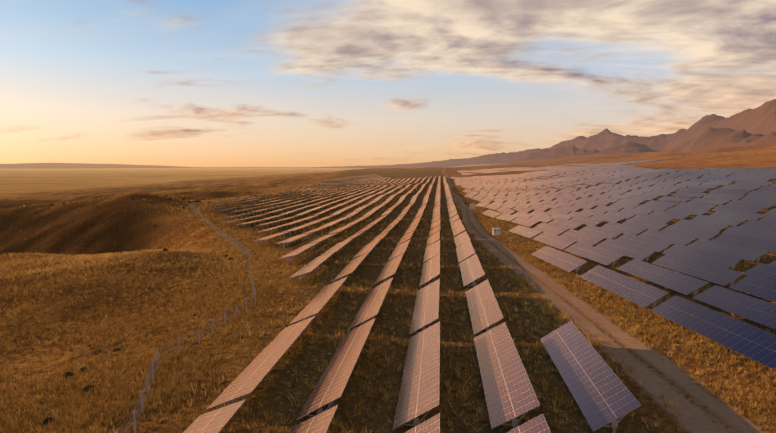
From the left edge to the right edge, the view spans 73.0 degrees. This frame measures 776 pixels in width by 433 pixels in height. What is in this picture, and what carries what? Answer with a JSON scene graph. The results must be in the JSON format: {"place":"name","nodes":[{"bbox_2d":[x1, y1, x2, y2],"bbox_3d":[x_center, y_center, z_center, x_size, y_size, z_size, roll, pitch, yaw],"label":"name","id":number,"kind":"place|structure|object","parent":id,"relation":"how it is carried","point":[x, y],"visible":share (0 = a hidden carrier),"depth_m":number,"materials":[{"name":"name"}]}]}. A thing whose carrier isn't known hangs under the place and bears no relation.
{"place":"outdoors","nodes":[
{"label":"outdoors","id":0,"kind":"place"},
{"bbox_2d":[0,145,775,432],"bbox_3d":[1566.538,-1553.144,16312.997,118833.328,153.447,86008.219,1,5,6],"label":"terrain","id":1,"kind":"structure","parent":0,"point":[44,188],"depth_m":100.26,"materials":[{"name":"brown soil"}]},
{"bbox_2d":[29,189,232,425],"bbox_3d":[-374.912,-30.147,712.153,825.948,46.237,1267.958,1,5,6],"label":"steppe shrubs","id":2,"kind":"object","parent":1,"relation":"on","point":[69,375],"visible":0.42,"depth_m":59.59,"materials":[{"name":"brown plant"}]},
{"bbox_2d":[114,187,289,432],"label":"perimeter fence","id":3,"kind":"object","parent":1,"relation":"on","point":[157,352],"visible":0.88,"depth_m":59.70,"materials":[{"name":"metal"}]},
{"bbox_2d":[203,178,635,432],"bbox_3d":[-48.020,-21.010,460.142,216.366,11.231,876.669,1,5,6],"label":"panel supports","id":4,"kind":"object","parent":1,"relation":"on","point":[515,421],"visible":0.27,"depth_m":130.38,"materials":[{"name":"metal"}]},
{"bbox_2d":[183,174,641,432],"bbox_3d":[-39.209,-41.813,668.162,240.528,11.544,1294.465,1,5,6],"label":"solar panels","id":5,"kind":"object","parent":4,"relation":"on","point":[601,393],"visible":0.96,"depth_m":52.22,"materials":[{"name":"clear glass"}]},
{"bbox_2d":[492,228,500,235],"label":"inverter cabinet","id":6,"kind":"object","parent":1,"relation":"on","point":[496,231],"visible":0.94,"depth_m":161.87,"materials":[{"name":"metal"}]},
{"bbox_2d":[465,171,775,307],"bbox_3d":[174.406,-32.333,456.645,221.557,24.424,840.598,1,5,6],"label":"panel supports","id":7,"kind":"object","parent":1,"relation":"on","point":[695,291],"visible":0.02,"depth_m":107.18,"materials":[{"name":"metal"}]},
{"bbox_2d":[451,159,775,369],"bbox_3d":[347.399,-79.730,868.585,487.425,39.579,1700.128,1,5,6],"label":"solar panels","id":8,"kind":"object","parent":7,"relation":"on","point":[703,257],"visible":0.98,"depth_m":148.57,"materials":[{"name":"blue glass"}]},
{"bbox_2d":[0,99,775,168],"bbox_3d":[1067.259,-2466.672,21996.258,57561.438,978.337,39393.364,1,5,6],"label":"mountains","id":9,"kind":"structure","parent":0,"point":[753,127],"depth_m":9324.00,"materials":[{"name":"brown stone"}]},
{"bbox_2d":[0,0,775,166],"label":"sky","id":10,"kind":"structure","parent":0,"point":[182,83],"materials":[{"name":"blue"}]},
{"bbox_2d":[441,168,775,432],"bbox_3d":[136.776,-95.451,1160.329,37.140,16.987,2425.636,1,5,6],"label":"dirt road","id":11,"kind":"structure","parent":0,"point":[703,409],"depth_m":54.19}
]}

